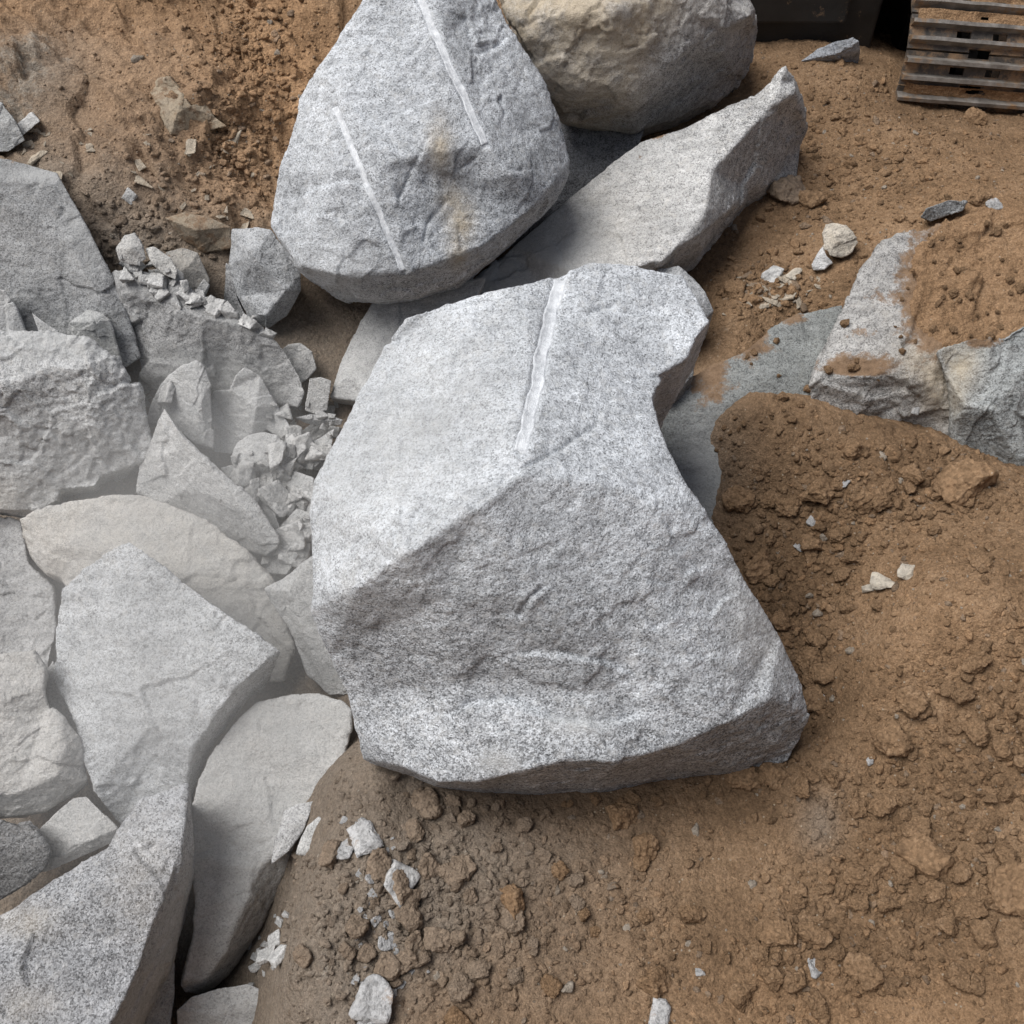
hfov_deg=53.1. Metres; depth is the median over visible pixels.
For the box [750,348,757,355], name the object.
soil clod
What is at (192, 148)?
stone flake
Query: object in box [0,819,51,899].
granite boulder
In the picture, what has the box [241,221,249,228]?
stone flake
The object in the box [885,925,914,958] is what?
soil clod
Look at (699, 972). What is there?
stone chip
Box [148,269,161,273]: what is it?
rock fragment
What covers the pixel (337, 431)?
rock fragment
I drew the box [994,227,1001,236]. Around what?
soil clod
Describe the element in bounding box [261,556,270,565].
rock fragment
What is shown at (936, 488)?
soil clod
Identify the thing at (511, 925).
soil clod
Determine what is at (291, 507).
rock fragment
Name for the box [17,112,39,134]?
rock fragment
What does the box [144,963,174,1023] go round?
granite boulder
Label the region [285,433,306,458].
rock fragment
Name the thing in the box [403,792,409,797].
soil clod
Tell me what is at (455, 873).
soil clod
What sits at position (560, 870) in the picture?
soil clod
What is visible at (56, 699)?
rock fragment
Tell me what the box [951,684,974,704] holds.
soil clod
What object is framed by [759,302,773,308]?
stone flake
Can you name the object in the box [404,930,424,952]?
soil clod
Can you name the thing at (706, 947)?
soil clod
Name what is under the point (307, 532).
rock fragment
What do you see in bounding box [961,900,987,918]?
soil clod
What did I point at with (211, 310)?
rock fragment
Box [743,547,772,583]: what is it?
soil clod
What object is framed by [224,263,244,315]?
rock fragment
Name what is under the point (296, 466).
rock fragment
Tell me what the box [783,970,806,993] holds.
soil clod
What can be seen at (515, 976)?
soil clod
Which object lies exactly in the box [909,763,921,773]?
soil clod
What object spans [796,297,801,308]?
stone flake
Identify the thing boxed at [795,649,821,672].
soil clod
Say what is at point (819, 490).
soil clod
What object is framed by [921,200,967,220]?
rock fragment
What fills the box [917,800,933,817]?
soil clod
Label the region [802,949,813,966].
soil clod
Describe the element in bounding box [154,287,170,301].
rock fragment
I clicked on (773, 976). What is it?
soil clod
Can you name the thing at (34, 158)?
stone flake
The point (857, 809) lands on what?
soil clod
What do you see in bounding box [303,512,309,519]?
rock fragment
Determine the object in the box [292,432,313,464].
rock fragment
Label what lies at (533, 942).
soil clod
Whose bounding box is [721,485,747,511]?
soil clod
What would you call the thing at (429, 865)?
soil clod
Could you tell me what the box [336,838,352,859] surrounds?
stone chip
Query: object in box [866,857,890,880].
soil clod
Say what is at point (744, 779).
soil clod
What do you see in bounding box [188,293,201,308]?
rock fragment
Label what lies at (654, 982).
soil clod
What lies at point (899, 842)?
soil clod
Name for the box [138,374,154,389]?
rock fragment
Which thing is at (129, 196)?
rock fragment
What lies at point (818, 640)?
soil clod
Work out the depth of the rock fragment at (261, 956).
2.75 m
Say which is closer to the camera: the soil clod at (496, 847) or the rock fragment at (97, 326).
the soil clod at (496, 847)
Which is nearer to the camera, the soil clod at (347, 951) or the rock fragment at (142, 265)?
the soil clod at (347, 951)
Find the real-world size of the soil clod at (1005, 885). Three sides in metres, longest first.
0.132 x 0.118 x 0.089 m
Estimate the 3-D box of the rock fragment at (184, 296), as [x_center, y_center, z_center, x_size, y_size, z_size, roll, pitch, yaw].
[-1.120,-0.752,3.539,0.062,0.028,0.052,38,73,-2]
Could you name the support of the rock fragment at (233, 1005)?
on the ground
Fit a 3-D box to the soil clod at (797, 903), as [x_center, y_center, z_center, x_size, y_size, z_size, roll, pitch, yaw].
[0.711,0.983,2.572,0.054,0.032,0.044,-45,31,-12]
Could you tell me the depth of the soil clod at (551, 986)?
2.46 m
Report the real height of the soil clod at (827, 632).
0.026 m
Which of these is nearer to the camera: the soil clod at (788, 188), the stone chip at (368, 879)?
the stone chip at (368, 879)
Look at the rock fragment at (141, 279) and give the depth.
3.52 m
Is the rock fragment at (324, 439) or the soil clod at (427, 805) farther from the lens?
the rock fragment at (324, 439)
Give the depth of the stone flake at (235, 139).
3.89 m
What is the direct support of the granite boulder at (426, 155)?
on the ground
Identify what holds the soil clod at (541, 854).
on the ground
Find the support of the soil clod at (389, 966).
on the ground
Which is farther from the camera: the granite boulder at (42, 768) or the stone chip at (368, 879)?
the granite boulder at (42, 768)
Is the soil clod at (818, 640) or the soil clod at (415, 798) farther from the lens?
the soil clod at (818, 640)
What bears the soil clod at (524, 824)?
on the ground
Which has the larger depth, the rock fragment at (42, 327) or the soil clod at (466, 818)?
the rock fragment at (42, 327)
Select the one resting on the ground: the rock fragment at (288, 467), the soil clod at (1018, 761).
the soil clod at (1018, 761)
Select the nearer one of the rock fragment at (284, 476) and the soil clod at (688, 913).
the soil clod at (688, 913)
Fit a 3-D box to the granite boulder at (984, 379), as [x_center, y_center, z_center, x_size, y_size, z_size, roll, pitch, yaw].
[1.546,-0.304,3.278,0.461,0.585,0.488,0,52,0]
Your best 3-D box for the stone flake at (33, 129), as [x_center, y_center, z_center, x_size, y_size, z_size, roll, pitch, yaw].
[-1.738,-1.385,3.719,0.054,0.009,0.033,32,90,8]
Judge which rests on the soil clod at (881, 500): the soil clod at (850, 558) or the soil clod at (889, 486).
the soil clod at (889, 486)
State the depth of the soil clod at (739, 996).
2.44 m
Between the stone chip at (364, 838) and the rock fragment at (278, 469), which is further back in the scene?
the rock fragment at (278, 469)
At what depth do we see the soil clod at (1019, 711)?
2.59 m
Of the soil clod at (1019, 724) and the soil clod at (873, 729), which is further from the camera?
the soil clod at (873, 729)
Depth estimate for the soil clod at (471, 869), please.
2.62 m
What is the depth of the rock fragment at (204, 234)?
3.69 m
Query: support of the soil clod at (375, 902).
on the ground
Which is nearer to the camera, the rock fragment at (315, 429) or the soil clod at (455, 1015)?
the soil clod at (455, 1015)
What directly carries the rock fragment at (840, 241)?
on the ground
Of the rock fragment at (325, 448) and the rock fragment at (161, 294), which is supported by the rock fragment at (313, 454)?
the rock fragment at (325, 448)
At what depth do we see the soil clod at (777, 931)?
2.51 m
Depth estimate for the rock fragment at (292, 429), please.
3.56 m
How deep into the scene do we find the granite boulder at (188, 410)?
3.49 m
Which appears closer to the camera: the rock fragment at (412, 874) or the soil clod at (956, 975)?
the soil clod at (956, 975)
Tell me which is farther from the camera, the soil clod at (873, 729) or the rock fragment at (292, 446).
the rock fragment at (292, 446)
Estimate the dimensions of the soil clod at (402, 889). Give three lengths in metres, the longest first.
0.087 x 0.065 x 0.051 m
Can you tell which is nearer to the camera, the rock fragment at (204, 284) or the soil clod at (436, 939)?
the soil clod at (436, 939)
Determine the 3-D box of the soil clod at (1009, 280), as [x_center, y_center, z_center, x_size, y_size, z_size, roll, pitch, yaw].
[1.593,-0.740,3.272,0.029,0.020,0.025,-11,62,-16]
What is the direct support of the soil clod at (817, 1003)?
on the ground
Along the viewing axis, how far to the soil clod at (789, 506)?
3.16 m
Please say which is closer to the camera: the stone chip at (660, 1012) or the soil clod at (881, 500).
the stone chip at (660, 1012)
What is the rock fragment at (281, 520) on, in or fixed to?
on the ground
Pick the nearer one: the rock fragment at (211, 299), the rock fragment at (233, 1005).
the rock fragment at (233, 1005)
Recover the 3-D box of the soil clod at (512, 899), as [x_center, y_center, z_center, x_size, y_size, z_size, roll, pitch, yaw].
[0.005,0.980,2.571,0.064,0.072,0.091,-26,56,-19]
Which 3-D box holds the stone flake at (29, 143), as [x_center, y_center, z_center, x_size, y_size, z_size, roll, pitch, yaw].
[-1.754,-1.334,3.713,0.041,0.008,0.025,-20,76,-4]
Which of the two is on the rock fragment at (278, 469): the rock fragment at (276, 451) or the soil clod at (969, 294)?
the rock fragment at (276, 451)
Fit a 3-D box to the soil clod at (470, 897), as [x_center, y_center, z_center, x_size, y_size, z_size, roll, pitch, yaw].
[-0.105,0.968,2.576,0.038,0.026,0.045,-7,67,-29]
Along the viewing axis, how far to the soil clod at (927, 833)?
2.58 m
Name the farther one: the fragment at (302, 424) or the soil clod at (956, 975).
the fragment at (302, 424)
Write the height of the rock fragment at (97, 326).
0.265 m
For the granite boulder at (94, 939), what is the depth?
2.56 m
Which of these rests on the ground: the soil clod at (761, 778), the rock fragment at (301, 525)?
the soil clod at (761, 778)
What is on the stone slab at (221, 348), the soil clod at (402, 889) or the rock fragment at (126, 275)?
the rock fragment at (126, 275)
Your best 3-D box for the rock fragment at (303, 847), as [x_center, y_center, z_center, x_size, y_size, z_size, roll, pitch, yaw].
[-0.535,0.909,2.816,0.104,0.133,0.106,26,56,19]
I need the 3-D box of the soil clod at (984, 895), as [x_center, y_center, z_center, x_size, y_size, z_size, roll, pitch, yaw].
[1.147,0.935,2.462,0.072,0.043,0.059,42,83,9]
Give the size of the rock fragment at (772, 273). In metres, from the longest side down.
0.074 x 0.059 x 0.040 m
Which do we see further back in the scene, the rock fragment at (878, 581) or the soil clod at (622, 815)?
the rock fragment at (878, 581)
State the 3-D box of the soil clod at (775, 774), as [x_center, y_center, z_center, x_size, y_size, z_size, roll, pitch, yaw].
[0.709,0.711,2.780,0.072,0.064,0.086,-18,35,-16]
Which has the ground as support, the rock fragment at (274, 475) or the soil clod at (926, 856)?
the soil clod at (926, 856)
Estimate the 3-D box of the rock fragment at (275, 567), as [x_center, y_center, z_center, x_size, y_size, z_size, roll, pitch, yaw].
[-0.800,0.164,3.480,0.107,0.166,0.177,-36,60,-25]
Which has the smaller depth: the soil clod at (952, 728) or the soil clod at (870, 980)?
the soil clod at (870, 980)
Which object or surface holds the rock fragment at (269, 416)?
on the granite boulder at (241, 408)
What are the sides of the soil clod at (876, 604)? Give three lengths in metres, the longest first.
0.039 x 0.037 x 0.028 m
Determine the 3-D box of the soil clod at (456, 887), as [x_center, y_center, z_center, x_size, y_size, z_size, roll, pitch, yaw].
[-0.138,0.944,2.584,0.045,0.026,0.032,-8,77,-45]
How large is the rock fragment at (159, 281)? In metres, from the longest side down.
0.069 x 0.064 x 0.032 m
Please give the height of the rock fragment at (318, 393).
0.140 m
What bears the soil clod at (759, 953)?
on the ground
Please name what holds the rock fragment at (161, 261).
on the ground
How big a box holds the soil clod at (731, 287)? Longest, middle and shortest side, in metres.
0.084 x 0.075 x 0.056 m
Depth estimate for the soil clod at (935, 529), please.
2.98 m
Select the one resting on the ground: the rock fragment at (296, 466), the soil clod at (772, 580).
the soil clod at (772, 580)
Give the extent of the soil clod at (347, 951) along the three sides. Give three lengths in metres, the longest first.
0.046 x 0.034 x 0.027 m
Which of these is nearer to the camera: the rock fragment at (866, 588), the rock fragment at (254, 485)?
the rock fragment at (866, 588)
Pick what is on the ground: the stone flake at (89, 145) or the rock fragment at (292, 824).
the stone flake at (89, 145)
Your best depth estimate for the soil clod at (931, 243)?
3.32 m
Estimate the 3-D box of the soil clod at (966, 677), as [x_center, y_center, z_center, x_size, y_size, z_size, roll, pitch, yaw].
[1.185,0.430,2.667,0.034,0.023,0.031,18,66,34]
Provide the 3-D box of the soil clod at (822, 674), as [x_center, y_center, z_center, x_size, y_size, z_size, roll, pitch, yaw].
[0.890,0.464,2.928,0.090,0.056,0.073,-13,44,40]
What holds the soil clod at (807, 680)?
on the ground
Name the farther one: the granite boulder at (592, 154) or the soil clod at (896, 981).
the granite boulder at (592, 154)
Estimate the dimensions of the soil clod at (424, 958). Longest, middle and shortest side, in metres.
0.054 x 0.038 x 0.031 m
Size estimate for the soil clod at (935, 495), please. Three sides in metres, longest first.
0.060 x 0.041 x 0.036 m
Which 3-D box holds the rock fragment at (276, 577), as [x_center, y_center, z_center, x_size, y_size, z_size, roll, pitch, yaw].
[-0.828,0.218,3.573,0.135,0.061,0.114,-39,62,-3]
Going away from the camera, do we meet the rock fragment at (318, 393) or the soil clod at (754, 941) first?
the soil clod at (754, 941)
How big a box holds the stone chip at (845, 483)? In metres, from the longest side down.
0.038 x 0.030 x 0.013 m
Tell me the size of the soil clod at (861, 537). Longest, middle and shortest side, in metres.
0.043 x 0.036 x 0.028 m
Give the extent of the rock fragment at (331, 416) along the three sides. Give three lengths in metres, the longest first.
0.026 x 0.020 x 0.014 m
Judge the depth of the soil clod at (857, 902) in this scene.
2.54 m
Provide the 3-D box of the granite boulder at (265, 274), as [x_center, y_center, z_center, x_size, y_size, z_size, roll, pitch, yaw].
[-0.909,-0.872,3.747,0.230,0.392,0.417,-17,54,-13]
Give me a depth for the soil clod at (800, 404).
3.27 m
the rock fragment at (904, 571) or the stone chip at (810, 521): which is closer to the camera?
the rock fragment at (904, 571)
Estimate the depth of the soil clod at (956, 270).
3.30 m
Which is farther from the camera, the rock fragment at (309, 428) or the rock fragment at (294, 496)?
the rock fragment at (309, 428)
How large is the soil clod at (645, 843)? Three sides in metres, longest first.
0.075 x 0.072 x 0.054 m
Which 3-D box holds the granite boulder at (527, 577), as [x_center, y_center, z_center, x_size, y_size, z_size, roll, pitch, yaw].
[0.065,0.213,2.921,1.224,1.426,1.261,-14,53,-10]
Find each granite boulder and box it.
[0,102,24,151]
[0,330,151,517]
[0,517,57,666]
[0,650,87,818]
[0,783,194,1023]
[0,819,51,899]
[20,495,294,681]
[136,409,279,559]
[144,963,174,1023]
[147,360,213,449]
[211,367,289,453]
[228,227,300,327]
[271,0,569,304]
[309,263,809,794]
[500,0,757,136]
[510,122,643,246]
[808,206,1023,435]
[936,327,1023,465]
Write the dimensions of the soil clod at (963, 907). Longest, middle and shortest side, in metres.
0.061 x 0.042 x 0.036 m
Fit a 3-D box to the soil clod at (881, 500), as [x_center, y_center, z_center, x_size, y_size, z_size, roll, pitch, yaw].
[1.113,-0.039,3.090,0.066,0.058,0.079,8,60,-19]
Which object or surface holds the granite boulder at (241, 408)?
on the ground
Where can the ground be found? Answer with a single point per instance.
(39, 57)
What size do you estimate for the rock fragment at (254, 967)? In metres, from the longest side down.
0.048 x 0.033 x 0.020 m
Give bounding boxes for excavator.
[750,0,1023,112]
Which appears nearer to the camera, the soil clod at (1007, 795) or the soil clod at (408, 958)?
the soil clod at (408, 958)
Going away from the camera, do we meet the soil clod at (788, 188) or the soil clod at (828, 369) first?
the soil clod at (828, 369)
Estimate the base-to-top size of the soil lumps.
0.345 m
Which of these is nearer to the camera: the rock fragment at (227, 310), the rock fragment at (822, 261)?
the rock fragment at (227, 310)
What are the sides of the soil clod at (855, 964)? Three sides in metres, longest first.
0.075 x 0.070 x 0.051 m
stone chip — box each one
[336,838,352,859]
[339,816,347,823]
[346,819,383,857]
[348,974,393,1023]
[351,973,359,984]
[365,874,373,883]
[367,888,376,897]
[370,914,381,927]
[378,931,396,950]
[383,921,388,928]
[388,908,394,918]
[397,981,405,988]
[648,998,670,1023]
[695,968,705,976]
[793,543,802,551]
[806,515,815,526]
[807,958,822,978]
[842,480,849,486]
[866,757,873,765]
[911,407,919,414]
[985,198,1002,209]
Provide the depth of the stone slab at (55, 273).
3.52 m
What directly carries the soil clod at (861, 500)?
on the ground
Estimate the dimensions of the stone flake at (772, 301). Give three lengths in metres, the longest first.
0.062 x 0.031 x 0.010 m
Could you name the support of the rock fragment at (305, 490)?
on the rock fragment at (298, 479)
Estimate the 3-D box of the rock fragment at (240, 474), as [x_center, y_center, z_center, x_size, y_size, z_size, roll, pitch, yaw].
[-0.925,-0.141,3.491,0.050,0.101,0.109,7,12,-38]
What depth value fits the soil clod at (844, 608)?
3.00 m
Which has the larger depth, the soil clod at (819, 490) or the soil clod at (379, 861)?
the soil clod at (819, 490)
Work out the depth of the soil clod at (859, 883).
2.56 m
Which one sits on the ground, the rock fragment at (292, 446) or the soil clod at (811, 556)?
the soil clod at (811, 556)
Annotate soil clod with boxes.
[292,943,312,968]
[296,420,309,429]
[318,839,340,868]
[337,882,348,894]
[338,941,356,960]
[345,914,369,939]
[355,943,377,963]
[366,847,391,881]
[369,897,379,909]
[373,951,403,981]
[384,869,412,905]
[389,976,402,988]
[394,903,423,933]
[395,948,418,974]
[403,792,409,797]
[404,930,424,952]
[405,818,424,842]
[405,889,422,909]
[407,848,416,860]
[410,795,418,802]
[411,786,442,819]
[414,951,430,968]
[418,852,440,879]
[423,926,450,953]
[438,862,451,878]
[444,794,460,806]
[444,862,467,885]
[444,1005,472,1023]
[447,972,474,1002]
[449,929,465,947]
[450,881,464,892]
[451,854,476,881]
[457,810,475,827]
[463,887,477,905]
[464,959,490,980]
[467,797,475,807]
[490,842,502,852]
[491,801,500,811]
[499,883,524,919]
[501,909,525,936]
[507,966,523,984]
[517,817,533,832]
[527,936,538,955]
[534,846,551,861]
[540,973,562,998]
[551,860,569,880]
[566,873,584,887]
[567,799,573,807]
[569,893,584,913]
[577,907,590,921]
[589,792,602,805]
[589,925,600,937]
[605,802,638,830]
[624,790,640,803]
[632,832,659,860]
[633,853,650,871]
[635,963,671,998]
[637,908,653,924]
[655,799,663,806]
[678,904,706,923]
[702,941,711,953]
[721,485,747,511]
[723,279,746,295]
[724,766,761,791]
[727,982,756,1012]
[728,490,756,513]
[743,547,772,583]
[749,938,760,945]
[749,944,768,962]
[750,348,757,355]
[758,762,787,789]
[758,771,767,786]
[758,965,784,993]
[759,490,778,508]
[760,916,798,946]
[761,574,779,586]
[766,174,805,205]
[766,530,776,546]
[770,609,791,630]
[773,337,779,343]
[775,497,801,516]
[777,391,788,401]
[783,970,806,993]
[786,416,796,423]
[789,894,807,914]
[793,777,809,798]
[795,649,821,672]
[796,400,804,408]
[798,190,827,209]
[798,921,832,948]
[799,534,823,550]
[801,476,834,504]
[801,672,818,687]
[801,766,819,783]
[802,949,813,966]
[802,1019,815,1023]
[803,384,810,392]
[803,646,821,658]
[803,684,826,712]
[804,550,817,563]
[805,630,826,648]
[807,991,829,1023]
[809,662,837,684]
[815,958,825,971]
[820,627,832,639]
[820,768,840,788]
[823,365,832,374]
[828,529,844,542]
[828,944,844,960]
[831,477,842,490]
[833,567,851,582]
[835,882,851,901]
[838,603,851,613]
[840,105,856,123]
[840,319,849,327]
[841,438,862,460]
[841,525,851,536]
[842,860,865,884]
[843,553,861,563]
[843,952,875,980]
[846,892,868,911]
[847,363,856,370]
[848,798,867,819]
[848,871,869,893]
[852,488,873,514]
[856,531,867,542]
[858,966,886,991]
[860,877,877,896]
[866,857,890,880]
[867,793,897,817]
[869,487,891,512]
[870,599,882,611]
[870,726,878,739]
[871,717,913,757]
[876,896,901,914]
[881,477,896,493]
[883,978,896,994]
[884,941,893,953]
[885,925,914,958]
[890,855,915,878]
[890,975,901,987]
[891,792,902,807]
[893,836,907,860]
[895,685,929,718]
[895,831,953,881]
[896,869,915,884]
[898,348,905,354]
[898,463,924,485]
[898,948,913,960]
[900,796,911,807]
[900,822,906,833]
[901,922,907,929]
[902,481,915,494]
[902,815,931,838]
[904,501,916,515]
[907,746,918,760]
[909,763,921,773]
[915,823,932,839]
[916,704,932,719]
[916,874,927,883]
[916,889,929,901]
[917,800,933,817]
[921,878,947,902]
[926,524,941,534]
[928,239,934,246]
[929,325,938,331]
[930,492,942,499]
[932,483,941,492]
[935,299,942,305]
[935,911,959,936]
[937,457,998,510]
[939,680,956,697]
[943,719,962,736]
[943,962,970,991]
[948,326,957,333]
[948,861,973,884]
[949,289,958,298]
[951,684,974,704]
[952,900,976,925]
[953,266,960,273]
[958,896,973,911]
[960,672,973,682]
[961,717,991,746]
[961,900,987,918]
[962,650,992,673]
[963,107,987,125]
[963,497,974,507]
[965,290,973,300]
[966,549,993,569]
[966,973,985,995]
[968,185,992,206]
[968,919,997,950]
[974,883,993,910]
[975,830,988,843]
[980,641,992,654]
[980,817,997,833]
[982,793,997,803]
[984,220,989,226]
[985,331,994,338]
[985,914,997,931]
[987,859,1023,917]
[989,814,1003,826]
[991,737,1013,761]
[993,844,1016,864]
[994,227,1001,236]
[994,837,1011,846]
[1000,786,1016,803]
[1005,276,1014,284]
[1013,282,1023,293]
[1013,754,1023,772]
[1015,703,1023,719]
[1015,719,1023,739]
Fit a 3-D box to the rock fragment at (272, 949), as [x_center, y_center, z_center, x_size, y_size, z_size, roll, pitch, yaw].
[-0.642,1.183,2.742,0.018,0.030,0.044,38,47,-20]
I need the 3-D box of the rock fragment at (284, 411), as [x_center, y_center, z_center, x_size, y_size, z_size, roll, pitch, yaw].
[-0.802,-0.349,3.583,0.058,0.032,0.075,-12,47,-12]
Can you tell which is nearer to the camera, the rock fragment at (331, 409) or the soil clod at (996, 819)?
the soil clod at (996, 819)
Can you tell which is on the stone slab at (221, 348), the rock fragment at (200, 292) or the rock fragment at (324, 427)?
the rock fragment at (200, 292)
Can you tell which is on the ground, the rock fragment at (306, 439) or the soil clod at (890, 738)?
the soil clod at (890, 738)
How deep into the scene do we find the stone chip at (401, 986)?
2.46 m
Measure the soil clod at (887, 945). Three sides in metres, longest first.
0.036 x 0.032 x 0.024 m
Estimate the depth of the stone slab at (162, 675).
2.99 m
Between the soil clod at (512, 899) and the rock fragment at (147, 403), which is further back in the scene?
the rock fragment at (147, 403)
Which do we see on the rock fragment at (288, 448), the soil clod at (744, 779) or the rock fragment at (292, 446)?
the rock fragment at (292, 446)
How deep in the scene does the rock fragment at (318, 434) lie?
3.66 m
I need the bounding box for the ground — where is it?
[0,0,1023,1023]
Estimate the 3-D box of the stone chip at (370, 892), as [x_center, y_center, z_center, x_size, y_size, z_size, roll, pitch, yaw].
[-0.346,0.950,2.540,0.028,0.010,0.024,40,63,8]
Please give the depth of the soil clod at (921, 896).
2.52 m
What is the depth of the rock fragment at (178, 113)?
3.81 m
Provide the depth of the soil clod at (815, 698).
2.88 m
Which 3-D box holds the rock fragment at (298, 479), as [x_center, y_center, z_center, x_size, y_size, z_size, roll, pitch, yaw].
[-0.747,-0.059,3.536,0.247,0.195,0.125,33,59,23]
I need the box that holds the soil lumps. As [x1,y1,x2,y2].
[326,457,1023,1023]
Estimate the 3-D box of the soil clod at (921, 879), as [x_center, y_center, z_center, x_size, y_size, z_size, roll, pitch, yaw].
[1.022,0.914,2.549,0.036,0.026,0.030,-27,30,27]
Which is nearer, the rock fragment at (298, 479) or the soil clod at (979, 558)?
the soil clod at (979, 558)
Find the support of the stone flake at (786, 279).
on the ground
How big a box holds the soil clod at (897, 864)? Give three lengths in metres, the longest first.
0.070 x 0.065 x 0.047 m
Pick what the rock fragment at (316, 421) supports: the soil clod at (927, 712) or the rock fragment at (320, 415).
the rock fragment at (320, 415)
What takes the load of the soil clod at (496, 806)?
on the ground
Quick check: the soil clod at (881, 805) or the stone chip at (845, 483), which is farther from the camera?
the stone chip at (845, 483)
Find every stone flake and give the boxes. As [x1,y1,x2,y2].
[22,139,33,146]
[28,127,40,131]
[28,150,48,164]
[53,171,62,178]
[86,143,93,149]
[134,159,146,170]
[134,175,153,188]
[180,202,186,209]
[186,139,195,154]
[225,130,241,146]
[240,208,253,218]
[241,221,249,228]
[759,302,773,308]
[762,297,777,306]
[778,276,789,284]
[779,274,789,287]
[780,292,796,300]
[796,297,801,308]
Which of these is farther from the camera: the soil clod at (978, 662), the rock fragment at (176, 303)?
the rock fragment at (176, 303)
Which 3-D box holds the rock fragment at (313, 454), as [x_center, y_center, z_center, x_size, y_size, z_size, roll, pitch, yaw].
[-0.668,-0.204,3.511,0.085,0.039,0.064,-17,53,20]
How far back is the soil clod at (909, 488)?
3.08 m
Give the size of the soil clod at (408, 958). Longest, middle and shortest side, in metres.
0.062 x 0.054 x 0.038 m
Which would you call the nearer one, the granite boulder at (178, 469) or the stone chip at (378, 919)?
the stone chip at (378, 919)
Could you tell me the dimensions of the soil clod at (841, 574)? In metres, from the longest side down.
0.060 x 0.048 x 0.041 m
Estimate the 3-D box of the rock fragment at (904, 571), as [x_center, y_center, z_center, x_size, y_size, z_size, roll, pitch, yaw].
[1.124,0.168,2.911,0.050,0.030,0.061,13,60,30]
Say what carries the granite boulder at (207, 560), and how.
on the ground
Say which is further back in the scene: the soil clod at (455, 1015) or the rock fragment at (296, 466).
the rock fragment at (296, 466)
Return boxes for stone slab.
[0,158,140,366]
[53,543,279,823]
[112,268,304,409]
[181,693,352,994]
[264,556,347,694]
[330,278,485,405]
[475,66,807,294]
[661,305,842,522]
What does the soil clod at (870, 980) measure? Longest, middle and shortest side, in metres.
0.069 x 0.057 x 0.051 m
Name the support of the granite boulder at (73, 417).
on the ground
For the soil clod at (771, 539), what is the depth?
3.17 m
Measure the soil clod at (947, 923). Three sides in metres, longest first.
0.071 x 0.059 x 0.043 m
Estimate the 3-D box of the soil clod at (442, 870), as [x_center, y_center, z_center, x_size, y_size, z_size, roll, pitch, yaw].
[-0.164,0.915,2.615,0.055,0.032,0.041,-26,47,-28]
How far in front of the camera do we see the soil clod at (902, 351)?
3.21 m
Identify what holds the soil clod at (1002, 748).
on the ground
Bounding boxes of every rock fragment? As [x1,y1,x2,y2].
[0,289,25,331]
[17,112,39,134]
[32,313,57,332]
[40,797,117,871]
[47,661,77,733]
[69,310,121,360]
[116,233,145,264]
[119,266,133,282]
[121,187,137,204]
[124,262,145,269]
[128,264,139,272]
[133,270,141,278]
[138,273,147,284]
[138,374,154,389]
[145,247,177,278]
[145,273,155,281]
[145,400,150,406]
[147,272,167,288]
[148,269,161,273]
[149,288,157,294]
[150,76,225,135]
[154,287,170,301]
[157,381,174,405]
[165,212,230,252]
[166,248,209,290]
[169,279,175,285]
[171,296,182,309]
[176,268,183,279]
[176,289,194,301]
[177,984,258,1023]
[180,279,188,292]
[185,292,206,303]
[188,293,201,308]
[195,289,205,297]
[197,279,209,295]
[204,295,220,315]
[205,298,226,318]
[219,301,238,318]
[221,465,279,528]
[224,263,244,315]
[229,459,254,486]
[232,432,303,475]
[237,314,259,328]
[243,469,255,492]
[248,478,259,502]
[248,962,260,972]
[250,952,255,961]
[256,947,268,965]
[257,480,288,516]
[258,330,270,337]
[259,475,266,482]
[260,473,273,487]
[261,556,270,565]
[262,459,268,466]
[263,566,290,581]
[264,328,276,337]
[266,414,272,418]
[266,551,297,574]
[266,945,275,960]
[267,442,286,472]
[267,929,280,951]
[268,944,286,967]
[269,464,284,473]
[271,801,312,863]
[272,471,276,480]
[273,518,305,554]
[275,403,292,419]
[275,916,282,927]
[277,460,290,481]
[277,517,285,524]
[278,426,284,437]
[278,542,310,567]
[280,509,311,550]
[281,910,288,917]
[282,425,301,441]
[282,458,296,475]
[282,471,313,511]
[283,343,316,382]
[284,446,295,458]
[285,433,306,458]
[286,485,302,504]
[286,492,296,516]
[289,444,294,455]
[290,516,304,530]
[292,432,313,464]
[293,463,299,470]
[295,498,308,510]
[296,414,342,425]
[296,429,333,469]
[296,817,320,855]
[297,481,313,501]
[303,424,314,431]
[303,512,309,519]
[303,523,311,541]
[305,377,330,413]
[305,446,325,461]
[306,430,324,440]
[311,425,319,435]
[311,442,318,449]
[314,460,324,469]
[315,411,327,419]
[319,423,328,431]
[320,443,331,459]
[324,405,334,414]
[324,426,341,437]
[328,413,335,418]
[384,859,419,907]
[657,266,712,340]
[660,369,693,429]
[761,265,783,282]
[785,268,801,279]
[802,37,859,62]
[812,246,831,270]
[822,223,857,257]
[861,584,873,592]
[870,572,894,589]
[897,563,914,579]
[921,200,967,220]
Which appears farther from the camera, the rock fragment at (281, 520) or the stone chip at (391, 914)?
the rock fragment at (281, 520)
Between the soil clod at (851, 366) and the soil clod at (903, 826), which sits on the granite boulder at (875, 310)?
the soil clod at (851, 366)
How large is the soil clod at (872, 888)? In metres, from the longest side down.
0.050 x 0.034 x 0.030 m
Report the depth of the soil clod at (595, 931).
2.55 m
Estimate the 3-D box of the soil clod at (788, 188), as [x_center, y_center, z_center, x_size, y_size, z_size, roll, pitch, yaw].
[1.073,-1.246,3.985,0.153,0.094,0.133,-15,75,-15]
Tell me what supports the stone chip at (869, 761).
on the ground

